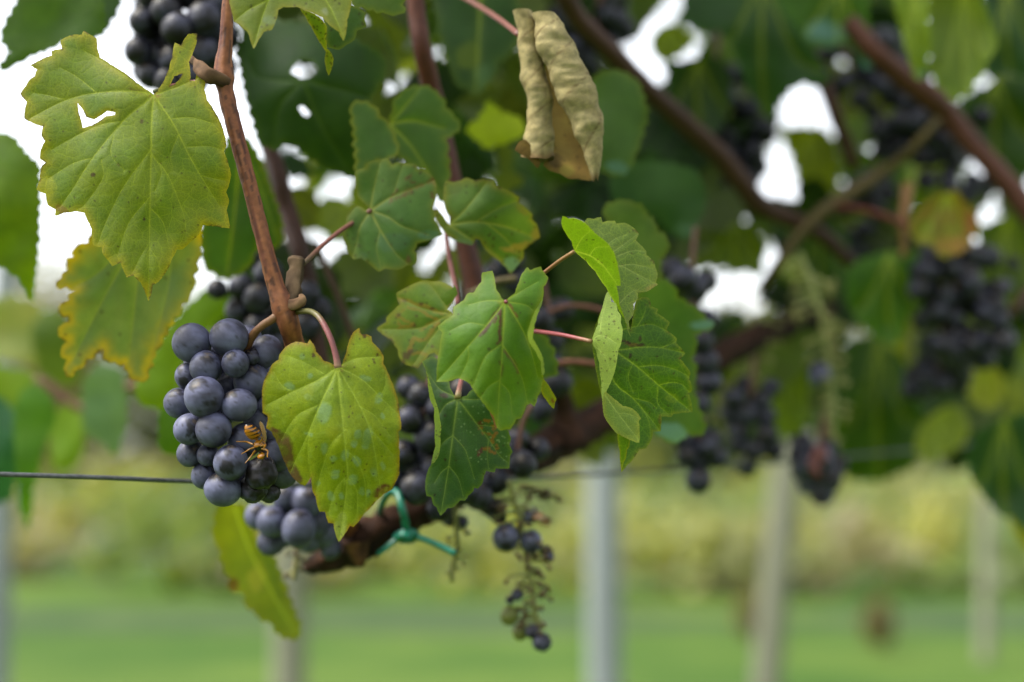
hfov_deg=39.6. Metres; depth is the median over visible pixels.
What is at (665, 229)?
vine leaf
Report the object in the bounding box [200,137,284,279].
vine leaf
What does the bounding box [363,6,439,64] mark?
vine leaf
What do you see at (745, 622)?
weed clump
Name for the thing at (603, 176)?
vine leaf
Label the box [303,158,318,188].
vine leaf
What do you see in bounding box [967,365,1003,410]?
vine leaf
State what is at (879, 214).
leaf stalk
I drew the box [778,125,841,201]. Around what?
vine leaf
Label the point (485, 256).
vine leaf
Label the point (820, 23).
vine leaf
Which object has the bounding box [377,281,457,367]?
vine leaf
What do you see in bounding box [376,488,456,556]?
garden tie
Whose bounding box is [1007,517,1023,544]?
vine leaf
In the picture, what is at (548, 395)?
vine leaf
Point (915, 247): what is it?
vine leaf
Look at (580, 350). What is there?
vine leaf
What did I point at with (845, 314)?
vine leaf
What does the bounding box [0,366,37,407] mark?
vine leaf
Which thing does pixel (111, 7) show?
vine leaf
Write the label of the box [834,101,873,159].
vine leaf
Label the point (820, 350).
vine leaf
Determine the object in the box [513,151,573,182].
vine leaf
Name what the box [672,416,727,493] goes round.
grape bunch
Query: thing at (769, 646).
vineyard post
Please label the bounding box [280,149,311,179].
vine leaf
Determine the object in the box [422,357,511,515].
vine leaf
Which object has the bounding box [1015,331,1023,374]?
vine leaf
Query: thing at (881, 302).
vine leaf
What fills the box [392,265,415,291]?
vine leaf
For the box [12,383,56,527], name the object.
vine leaf
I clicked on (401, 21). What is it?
vine leaf
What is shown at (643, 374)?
vine leaf
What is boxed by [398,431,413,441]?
vine leaf
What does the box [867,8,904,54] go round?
vine leaf
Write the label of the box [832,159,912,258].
grape bunch
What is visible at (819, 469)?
grape bunch
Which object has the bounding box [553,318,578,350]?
vine leaf
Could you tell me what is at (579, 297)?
vine leaf
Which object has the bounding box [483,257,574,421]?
grape bunch
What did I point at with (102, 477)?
trellis wire
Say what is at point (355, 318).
vine leaf
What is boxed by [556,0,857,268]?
vine cane
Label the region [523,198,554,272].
vine leaf
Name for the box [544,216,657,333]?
vine leaf
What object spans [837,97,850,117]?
vine leaf
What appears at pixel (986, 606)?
vineyard post
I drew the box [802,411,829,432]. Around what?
vine leaf
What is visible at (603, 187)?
vine leaf
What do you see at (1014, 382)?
vine leaf
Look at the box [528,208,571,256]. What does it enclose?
vine leaf
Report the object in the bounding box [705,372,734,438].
stripped grape stalk
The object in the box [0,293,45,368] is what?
vine leaf
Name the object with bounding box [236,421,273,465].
wasp
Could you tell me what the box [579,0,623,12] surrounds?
vine leaf
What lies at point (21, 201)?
vine leaf
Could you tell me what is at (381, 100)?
vine leaf
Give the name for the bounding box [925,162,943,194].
vine leaf
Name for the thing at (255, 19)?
vine leaf
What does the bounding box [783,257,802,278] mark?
vine leaf
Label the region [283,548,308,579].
stripped grape stalk
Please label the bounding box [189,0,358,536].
vine cane
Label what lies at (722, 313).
vine leaf
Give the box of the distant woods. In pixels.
[18,252,953,496]
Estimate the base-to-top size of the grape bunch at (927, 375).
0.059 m
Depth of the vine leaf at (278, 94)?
0.71 m
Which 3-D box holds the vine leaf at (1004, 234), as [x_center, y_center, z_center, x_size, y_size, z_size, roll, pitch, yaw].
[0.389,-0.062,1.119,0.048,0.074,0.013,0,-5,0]
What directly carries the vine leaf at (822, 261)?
attached to the vine cordon
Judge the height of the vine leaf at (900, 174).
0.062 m
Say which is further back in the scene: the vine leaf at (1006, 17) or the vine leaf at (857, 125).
the vine leaf at (857, 125)
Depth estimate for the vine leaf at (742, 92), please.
1.24 m
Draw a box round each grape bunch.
[124,0,239,89]
[163,314,295,506]
[207,251,331,348]
[244,478,341,559]
[391,356,492,521]
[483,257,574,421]
[483,404,549,494]
[546,0,635,77]
[653,30,777,215]
[660,227,722,413]
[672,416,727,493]
[719,356,783,477]
[788,413,848,506]
[811,27,996,203]
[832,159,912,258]
[901,325,972,400]
[907,240,1015,371]
[1005,222,1023,322]
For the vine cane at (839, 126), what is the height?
0.080 m
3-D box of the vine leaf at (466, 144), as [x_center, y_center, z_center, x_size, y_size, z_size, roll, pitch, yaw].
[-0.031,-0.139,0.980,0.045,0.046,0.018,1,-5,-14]
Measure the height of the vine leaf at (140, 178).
0.109 m
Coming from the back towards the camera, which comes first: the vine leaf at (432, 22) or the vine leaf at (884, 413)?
the vine leaf at (884, 413)
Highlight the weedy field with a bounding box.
[37,487,942,518]
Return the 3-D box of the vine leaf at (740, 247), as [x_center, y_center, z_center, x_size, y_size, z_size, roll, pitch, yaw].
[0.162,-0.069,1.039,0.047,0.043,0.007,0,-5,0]
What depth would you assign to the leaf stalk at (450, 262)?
0.65 m
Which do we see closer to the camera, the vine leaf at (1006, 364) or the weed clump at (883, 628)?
the vine leaf at (1006, 364)
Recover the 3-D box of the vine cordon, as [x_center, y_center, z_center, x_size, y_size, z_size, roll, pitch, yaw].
[0.086,0.041,0.888,0.060,0.184,0.522,-4,-7,42]
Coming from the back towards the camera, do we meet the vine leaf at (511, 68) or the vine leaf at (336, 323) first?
the vine leaf at (511, 68)
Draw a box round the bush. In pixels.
[898,497,970,578]
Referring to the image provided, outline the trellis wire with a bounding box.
[0,443,971,486]
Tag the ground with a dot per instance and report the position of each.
(726, 654)
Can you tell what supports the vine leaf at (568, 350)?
attached to the leaf mass
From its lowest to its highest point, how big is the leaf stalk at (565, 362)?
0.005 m
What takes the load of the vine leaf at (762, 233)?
attached to the upper canopy
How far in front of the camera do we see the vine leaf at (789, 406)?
1.08 m
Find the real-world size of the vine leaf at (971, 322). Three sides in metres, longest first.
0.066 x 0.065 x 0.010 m
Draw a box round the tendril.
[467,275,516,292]
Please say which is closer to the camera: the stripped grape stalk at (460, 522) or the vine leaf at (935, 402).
the stripped grape stalk at (460, 522)
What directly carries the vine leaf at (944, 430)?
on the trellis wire
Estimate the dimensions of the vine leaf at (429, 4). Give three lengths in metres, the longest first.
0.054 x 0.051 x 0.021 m
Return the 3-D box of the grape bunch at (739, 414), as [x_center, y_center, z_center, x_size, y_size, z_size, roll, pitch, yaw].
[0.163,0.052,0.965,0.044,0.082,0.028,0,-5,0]
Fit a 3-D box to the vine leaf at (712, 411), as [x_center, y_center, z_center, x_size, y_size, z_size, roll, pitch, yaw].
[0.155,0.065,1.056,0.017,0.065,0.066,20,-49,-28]
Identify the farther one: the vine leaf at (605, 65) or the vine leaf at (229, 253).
the vine leaf at (605, 65)
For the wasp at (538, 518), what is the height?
0.009 m
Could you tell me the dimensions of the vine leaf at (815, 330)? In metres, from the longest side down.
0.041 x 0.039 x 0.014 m
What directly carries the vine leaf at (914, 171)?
attached to the upper canopy
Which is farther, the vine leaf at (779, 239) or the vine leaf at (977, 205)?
the vine leaf at (977, 205)
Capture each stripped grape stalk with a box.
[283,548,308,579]
[441,503,470,581]
[479,480,553,651]
[517,483,563,502]
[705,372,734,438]
[732,304,798,386]
[788,252,851,442]
[902,280,946,361]
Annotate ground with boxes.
[9,466,1023,681]
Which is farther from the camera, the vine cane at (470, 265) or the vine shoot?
the vine shoot
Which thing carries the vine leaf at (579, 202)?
hanging from the vine cane at (714, 151)
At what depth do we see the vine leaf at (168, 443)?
0.74 m
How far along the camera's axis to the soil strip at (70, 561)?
13.73 m
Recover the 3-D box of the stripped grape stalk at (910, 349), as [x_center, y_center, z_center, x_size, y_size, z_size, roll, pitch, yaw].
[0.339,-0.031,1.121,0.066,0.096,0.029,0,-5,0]
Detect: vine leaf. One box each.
[0,0,106,70]
[0,133,42,299]
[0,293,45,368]
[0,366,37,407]
[0,398,16,503]
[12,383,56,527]
[20,31,230,300]
[31,308,81,385]
[48,397,84,471]
[55,231,202,381]
[81,364,128,455]
[102,0,121,31]
[134,289,227,411]
[156,407,180,455]
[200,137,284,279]
[211,503,301,640]
[229,0,351,48]
[233,246,279,282]
[234,17,387,177]
[236,7,302,35]
[262,159,319,236]
[262,308,400,541]
[274,239,342,304]
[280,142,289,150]
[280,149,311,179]
[300,6,365,75]
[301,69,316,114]
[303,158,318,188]
[304,158,442,271]
[304,326,333,364]
[310,161,354,179]
[316,180,368,243]
[326,299,346,345]
[328,248,392,301]
[341,293,363,322]
[341,317,398,369]
[343,306,388,329]
[349,84,459,201]
[352,0,405,15]
[355,25,398,87]
[360,287,398,325]
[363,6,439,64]
[370,80,409,123]
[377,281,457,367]
[385,0,409,31]
[387,370,426,431]
[389,264,443,312]
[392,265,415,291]
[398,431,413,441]
[399,59,416,76]
[400,52,469,110]
[404,4,441,52]
[414,204,437,253]
[421,356,450,382]
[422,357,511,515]
[425,0,433,8]
[428,244,461,282]
[431,0,520,94]
[434,178,539,273]
[436,267,547,430]
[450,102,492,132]
[453,115,497,174]
[454,87,496,120]
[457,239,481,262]
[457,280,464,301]
[459,154,487,180]
[466,101,524,148]
[478,245,555,301]
[479,248,535,299]
[493,76,527,128]
[493,144,523,191]
[502,52,545,101]
[512,171,545,211]
[512,419,528,427]
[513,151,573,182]
[514,0,556,45]
[520,413,547,434]
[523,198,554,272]
[526,370,601,422]
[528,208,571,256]
[533,292,691,471]
[533,333,558,378]
[539,376,601,409]
[541,256,570,324]
[541,379,555,408]
[543,180,563,193]
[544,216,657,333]
[547,185,613,221]
[548,1,595,54]
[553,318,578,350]
[555,245,607,297]
[559,176,611,219]
[559,350,576,369]
[564,326,593,354]
[570,292,591,328]
[570,329,593,365]
[574,295,603,329]
[577,434,611,466]
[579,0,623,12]
[592,57,609,78]
[592,69,648,175]
[594,116,650,183]
[602,199,669,278]
[609,160,706,240]
[627,0,661,38]
[634,110,710,172]
[638,279,713,442]
[651,23,692,61]
[658,222,662,231]
[660,80,668,93]
[661,254,684,261]
[662,227,669,236]
[663,54,731,134]
[666,234,679,255]
[667,153,747,233]
[673,226,715,260]
[678,293,687,300]
[680,0,828,117]
[684,250,740,274]
[687,301,725,342]
[696,36,736,64]
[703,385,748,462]
[705,222,765,275]
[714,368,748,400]
[716,273,732,277]
[718,303,727,319]
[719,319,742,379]
[727,88,774,122]
[731,324,812,402]
[744,216,768,240]
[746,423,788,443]
[747,214,793,233]
[757,284,802,312]
[757,290,811,334]
[768,194,795,259]
[771,371,808,437]
[778,0,873,69]
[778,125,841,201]
[779,178,832,229]
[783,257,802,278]
[794,217,849,293]
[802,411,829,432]
[805,336,845,382]
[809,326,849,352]
[810,270,859,327]
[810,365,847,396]
[811,317,835,343]
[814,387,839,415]
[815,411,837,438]
[829,54,877,98]
[831,181,866,227]
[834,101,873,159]
[836,334,923,482]
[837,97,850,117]
[838,143,911,201]
[845,250,922,343]
[847,96,895,119]
[857,210,899,252]
[867,0,893,10]
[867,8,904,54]
[887,316,919,367]
[894,0,930,79]
[906,164,922,186]
[907,195,932,254]
[909,190,979,258]
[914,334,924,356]
[914,406,969,462]
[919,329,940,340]
[920,391,969,417]
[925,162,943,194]
[928,0,996,101]
[931,146,971,173]
[944,383,1007,432]
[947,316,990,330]
[955,77,1023,178]
[965,412,1023,530]
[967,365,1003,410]
[970,196,991,217]
[977,215,1023,308]
[982,0,1023,78]
[993,191,1022,224]
[994,333,1023,377]
[1004,372,1023,416]
[1007,306,1023,334]
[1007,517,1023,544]
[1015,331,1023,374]
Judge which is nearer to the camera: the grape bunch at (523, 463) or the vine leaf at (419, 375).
the grape bunch at (523, 463)
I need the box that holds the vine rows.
[12,440,1023,596]
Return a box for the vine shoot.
[757,117,941,291]
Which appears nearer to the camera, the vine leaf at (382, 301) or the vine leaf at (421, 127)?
the vine leaf at (421, 127)
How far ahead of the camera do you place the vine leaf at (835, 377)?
1.10 m
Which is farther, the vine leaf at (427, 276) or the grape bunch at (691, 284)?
the vine leaf at (427, 276)
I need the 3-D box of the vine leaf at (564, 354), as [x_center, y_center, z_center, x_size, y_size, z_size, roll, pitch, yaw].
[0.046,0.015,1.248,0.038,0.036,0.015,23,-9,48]
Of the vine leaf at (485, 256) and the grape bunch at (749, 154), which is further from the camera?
the grape bunch at (749, 154)
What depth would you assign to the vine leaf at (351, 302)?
1.19 m
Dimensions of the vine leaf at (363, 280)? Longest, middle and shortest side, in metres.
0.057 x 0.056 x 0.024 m
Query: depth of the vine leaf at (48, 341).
1.12 m
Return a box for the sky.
[0,0,1000,465]
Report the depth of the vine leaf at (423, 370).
1.27 m
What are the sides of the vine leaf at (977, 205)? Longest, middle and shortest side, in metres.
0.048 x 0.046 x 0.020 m
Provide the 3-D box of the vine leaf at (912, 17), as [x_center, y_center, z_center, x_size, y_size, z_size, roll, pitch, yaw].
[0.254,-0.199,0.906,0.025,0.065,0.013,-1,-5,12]
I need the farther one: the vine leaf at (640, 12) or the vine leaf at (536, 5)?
the vine leaf at (640, 12)
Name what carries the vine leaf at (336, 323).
attached to the vine cordon
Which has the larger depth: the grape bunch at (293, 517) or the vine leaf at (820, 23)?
the vine leaf at (820, 23)
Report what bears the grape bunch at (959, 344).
hanging from the vine cane at (714, 151)
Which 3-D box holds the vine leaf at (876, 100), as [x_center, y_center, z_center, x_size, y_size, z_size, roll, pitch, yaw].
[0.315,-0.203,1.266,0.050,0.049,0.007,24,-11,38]
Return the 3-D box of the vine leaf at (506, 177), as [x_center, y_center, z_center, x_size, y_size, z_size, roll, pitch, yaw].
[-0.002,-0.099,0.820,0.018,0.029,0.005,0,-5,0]
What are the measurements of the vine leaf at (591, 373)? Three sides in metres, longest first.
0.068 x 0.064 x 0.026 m
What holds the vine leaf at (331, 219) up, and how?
attached to the upper canopy
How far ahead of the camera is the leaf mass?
1.42 m
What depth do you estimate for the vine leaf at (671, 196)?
0.86 m
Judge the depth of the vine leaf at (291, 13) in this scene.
0.92 m
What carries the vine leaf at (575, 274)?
attached to the vine cordon
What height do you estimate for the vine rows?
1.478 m
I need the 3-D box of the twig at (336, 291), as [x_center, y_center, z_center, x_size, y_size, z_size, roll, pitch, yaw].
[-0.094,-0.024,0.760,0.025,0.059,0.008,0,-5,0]
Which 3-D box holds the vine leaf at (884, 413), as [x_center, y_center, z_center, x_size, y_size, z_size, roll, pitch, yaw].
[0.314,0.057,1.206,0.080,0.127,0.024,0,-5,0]
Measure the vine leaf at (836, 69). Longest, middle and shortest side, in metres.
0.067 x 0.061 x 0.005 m
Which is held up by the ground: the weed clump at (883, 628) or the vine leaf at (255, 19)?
the weed clump at (883, 628)
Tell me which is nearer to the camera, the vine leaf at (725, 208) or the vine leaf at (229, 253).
the vine leaf at (229, 253)
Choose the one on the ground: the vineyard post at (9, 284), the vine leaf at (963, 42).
the vineyard post at (9, 284)
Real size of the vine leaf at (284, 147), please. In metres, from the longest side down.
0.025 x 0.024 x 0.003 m
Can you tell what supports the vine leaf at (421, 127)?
attached to the vine cane at (470, 265)
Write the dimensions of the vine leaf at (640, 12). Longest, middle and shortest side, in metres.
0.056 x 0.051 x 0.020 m
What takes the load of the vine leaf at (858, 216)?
attached to the leaf mass
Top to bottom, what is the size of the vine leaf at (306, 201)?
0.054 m
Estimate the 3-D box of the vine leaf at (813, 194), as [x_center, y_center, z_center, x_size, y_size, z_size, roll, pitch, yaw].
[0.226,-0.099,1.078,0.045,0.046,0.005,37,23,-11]
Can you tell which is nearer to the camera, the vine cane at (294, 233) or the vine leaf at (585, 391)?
the vine cane at (294, 233)
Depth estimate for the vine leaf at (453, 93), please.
0.99 m
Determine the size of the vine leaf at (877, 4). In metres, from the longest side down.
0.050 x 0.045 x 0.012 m
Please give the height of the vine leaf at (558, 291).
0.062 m
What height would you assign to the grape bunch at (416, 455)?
0.080 m
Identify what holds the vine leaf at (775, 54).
attached to the vine cane at (714, 151)
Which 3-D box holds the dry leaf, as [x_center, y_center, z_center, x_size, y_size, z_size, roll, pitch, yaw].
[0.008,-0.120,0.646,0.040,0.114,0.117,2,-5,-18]
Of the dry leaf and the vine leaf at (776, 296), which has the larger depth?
the vine leaf at (776, 296)
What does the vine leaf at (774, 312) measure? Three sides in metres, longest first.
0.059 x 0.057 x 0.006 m
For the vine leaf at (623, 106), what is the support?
attached to the vine cordon
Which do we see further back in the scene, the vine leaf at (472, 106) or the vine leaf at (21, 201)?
the vine leaf at (472, 106)
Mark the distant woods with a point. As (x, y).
(661, 451)
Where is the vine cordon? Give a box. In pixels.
[303,298,837,574]
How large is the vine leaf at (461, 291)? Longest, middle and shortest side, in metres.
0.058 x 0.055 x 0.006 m
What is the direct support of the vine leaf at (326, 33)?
attached to the vine cane at (287, 298)
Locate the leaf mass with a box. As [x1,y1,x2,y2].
[216,0,1019,473]
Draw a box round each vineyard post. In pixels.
[0,268,19,681]
[272,229,310,681]
[586,300,621,681]
[751,299,810,681]
[977,493,995,661]
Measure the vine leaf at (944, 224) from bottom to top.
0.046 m
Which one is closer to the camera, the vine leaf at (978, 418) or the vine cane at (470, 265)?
the vine cane at (470, 265)
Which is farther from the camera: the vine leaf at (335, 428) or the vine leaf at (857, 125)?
the vine leaf at (857, 125)
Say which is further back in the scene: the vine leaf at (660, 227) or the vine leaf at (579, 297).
the vine leaf at (660, 227)
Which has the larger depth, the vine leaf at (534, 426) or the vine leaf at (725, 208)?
the vine leaf at (725, 208)
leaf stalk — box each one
[34,376,135,411]
[444,232,459,304]
[547,303,601,314]
[557,359,594,366]
[835,203,908,228]
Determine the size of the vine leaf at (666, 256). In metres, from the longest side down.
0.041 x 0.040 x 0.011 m
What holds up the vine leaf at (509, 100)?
attached to the upper canopy
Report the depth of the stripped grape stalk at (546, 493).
0.72 m
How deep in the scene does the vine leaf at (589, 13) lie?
1.01 m
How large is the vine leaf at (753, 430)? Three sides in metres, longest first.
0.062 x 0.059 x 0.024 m
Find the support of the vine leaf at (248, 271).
attached to the upper canopy
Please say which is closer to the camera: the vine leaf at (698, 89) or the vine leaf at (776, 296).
the vine leaf at (698, 89)
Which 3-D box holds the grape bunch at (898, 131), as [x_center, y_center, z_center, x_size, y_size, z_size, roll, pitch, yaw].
[0.300,-0.172,1.078,0.156,0.165,0.062,0,-5,0]
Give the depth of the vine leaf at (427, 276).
1.04 m
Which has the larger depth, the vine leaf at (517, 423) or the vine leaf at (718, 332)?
the vine leaf at (517, 423)
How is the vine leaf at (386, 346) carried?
hanging from the vine cordon
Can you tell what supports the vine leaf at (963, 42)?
hanging from the vine cane at (930, 97)
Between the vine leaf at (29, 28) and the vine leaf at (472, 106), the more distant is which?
the vine leaf at (472, 106)
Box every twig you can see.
[313,242,353,337]
[898,182,913,258]
[989,288,1023,332]
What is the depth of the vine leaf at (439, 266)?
1.01 m
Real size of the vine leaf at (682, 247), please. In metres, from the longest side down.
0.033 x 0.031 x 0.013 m
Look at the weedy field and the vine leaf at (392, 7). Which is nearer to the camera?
the vine leaf at (392, 7)
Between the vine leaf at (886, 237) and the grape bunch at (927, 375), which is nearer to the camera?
the grape bunch at (927, 375)
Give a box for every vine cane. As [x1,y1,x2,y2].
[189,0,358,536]
[255,131,329,361]
[406,0,483,296]
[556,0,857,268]
[816,54,859,168]
[841,14,1023,224]
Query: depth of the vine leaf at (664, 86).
1.05 m
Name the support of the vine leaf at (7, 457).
attached to the leaf stalk at (59, 394)
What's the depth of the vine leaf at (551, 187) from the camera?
1.18 m
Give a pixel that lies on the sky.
(804, 105)
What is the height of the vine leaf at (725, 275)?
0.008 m
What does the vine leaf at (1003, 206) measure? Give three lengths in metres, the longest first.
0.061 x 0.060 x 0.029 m
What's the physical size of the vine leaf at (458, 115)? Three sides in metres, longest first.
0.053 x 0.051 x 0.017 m
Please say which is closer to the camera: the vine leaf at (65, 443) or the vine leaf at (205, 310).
the vine leaf at (205, 310)
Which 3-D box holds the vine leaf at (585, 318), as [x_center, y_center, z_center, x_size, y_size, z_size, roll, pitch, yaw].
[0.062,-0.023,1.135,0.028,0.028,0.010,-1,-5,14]
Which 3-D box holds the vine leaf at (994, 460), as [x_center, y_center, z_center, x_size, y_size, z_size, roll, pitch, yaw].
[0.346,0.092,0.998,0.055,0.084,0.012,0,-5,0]
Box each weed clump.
[734,581,758,639]
[858,595,897,647]
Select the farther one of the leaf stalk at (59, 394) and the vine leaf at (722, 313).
the vine leaf at (722, 313)
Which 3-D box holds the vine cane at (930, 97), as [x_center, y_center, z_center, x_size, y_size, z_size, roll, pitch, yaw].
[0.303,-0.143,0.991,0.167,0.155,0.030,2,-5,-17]
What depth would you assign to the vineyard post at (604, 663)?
4.15 m
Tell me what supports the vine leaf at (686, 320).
hanging from the vine cordon
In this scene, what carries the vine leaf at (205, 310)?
hanging from the vine cordon
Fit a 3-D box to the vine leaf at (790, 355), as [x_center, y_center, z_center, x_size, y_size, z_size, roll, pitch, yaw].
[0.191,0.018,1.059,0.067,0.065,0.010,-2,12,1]
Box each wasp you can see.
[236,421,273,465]
[533,512,554,527]
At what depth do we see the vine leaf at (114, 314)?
0.64 m
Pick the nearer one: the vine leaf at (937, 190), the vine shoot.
the vine shoot
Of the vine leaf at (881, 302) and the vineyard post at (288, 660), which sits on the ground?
the vineyard post at (288, 660)
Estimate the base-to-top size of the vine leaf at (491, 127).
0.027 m
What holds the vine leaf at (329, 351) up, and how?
attached to the vine cordon
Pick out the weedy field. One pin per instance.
(556, 516)
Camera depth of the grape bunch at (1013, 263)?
1.12 m
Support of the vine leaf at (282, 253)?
attached to the vine cordon
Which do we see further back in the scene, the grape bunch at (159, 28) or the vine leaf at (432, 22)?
the vine leaf at (432, 22)
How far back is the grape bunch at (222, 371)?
0.56 m
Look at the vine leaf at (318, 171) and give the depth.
1.08 m
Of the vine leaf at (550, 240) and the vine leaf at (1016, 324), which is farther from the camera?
the vine leaf at (1016, 324)
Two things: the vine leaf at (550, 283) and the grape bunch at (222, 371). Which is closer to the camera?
the grape bunch at (222, 371)
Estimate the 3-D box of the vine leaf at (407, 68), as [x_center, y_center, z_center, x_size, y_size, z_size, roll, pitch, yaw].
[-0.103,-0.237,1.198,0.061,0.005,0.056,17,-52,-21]
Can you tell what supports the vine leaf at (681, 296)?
attached to the leaf mass
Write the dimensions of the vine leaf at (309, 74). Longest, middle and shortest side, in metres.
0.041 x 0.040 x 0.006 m
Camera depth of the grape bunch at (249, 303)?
0.71 m
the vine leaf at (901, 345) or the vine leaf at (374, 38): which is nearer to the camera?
the vine leaf at (374, 38)
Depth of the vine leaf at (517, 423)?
1.23 m
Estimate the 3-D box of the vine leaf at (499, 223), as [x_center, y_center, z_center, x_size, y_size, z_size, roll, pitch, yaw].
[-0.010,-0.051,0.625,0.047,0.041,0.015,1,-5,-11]
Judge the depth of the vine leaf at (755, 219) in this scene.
1.08 m
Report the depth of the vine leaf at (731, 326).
1.20 m
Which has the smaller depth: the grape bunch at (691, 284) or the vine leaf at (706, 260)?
the grape bunch at (691, 284)
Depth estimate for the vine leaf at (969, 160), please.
1.39 m
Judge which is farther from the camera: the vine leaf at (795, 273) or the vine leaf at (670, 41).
the vine leaf at (795, 273)
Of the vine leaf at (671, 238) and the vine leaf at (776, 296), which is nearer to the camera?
the vine leaf at (671, 238)
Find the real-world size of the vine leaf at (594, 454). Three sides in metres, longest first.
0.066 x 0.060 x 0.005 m
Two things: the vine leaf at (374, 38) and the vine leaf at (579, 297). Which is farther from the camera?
the vine leaf at (579, 297)
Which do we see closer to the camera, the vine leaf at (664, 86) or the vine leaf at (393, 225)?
the vine leaf at (393, 225)
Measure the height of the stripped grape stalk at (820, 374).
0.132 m
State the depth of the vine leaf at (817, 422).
1.31 m
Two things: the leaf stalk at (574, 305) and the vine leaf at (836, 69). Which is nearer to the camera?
the leaf stalk at (574, 305)
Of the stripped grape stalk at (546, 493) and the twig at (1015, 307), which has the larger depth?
the twig at (1015, 307)
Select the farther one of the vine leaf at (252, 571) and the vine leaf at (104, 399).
the vine leaf at (104, 399)
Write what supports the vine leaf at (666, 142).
attached to the vine cane at (714, 151)
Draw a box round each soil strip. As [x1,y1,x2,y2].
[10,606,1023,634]
[32,550,1021,571]
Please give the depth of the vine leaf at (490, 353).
0.54 m
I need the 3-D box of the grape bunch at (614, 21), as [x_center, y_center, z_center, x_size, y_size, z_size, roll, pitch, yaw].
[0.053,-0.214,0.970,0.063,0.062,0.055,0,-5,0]
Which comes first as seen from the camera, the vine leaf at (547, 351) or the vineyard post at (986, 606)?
the vine leaf at (547, 351)
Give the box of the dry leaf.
[464,0,603,180]
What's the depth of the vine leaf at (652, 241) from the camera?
0.70 m
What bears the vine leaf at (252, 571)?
hanging from the vine cordon
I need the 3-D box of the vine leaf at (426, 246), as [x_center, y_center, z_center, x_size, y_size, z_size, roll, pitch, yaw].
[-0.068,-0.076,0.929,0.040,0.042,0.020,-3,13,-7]
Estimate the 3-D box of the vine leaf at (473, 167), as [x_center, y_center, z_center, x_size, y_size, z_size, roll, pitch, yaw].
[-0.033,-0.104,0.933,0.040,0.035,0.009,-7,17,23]
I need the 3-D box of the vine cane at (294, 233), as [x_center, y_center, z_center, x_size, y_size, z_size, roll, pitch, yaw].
[-0.106,-0.006,0.737,0.070,0.225,0.021,-2,-5,20]
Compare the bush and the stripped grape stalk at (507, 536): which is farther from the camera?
the bush
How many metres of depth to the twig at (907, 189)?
0.94 m
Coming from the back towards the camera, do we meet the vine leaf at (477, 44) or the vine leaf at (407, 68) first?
the vine leaf at (407, 68)
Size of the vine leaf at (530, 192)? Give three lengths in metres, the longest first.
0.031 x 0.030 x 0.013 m

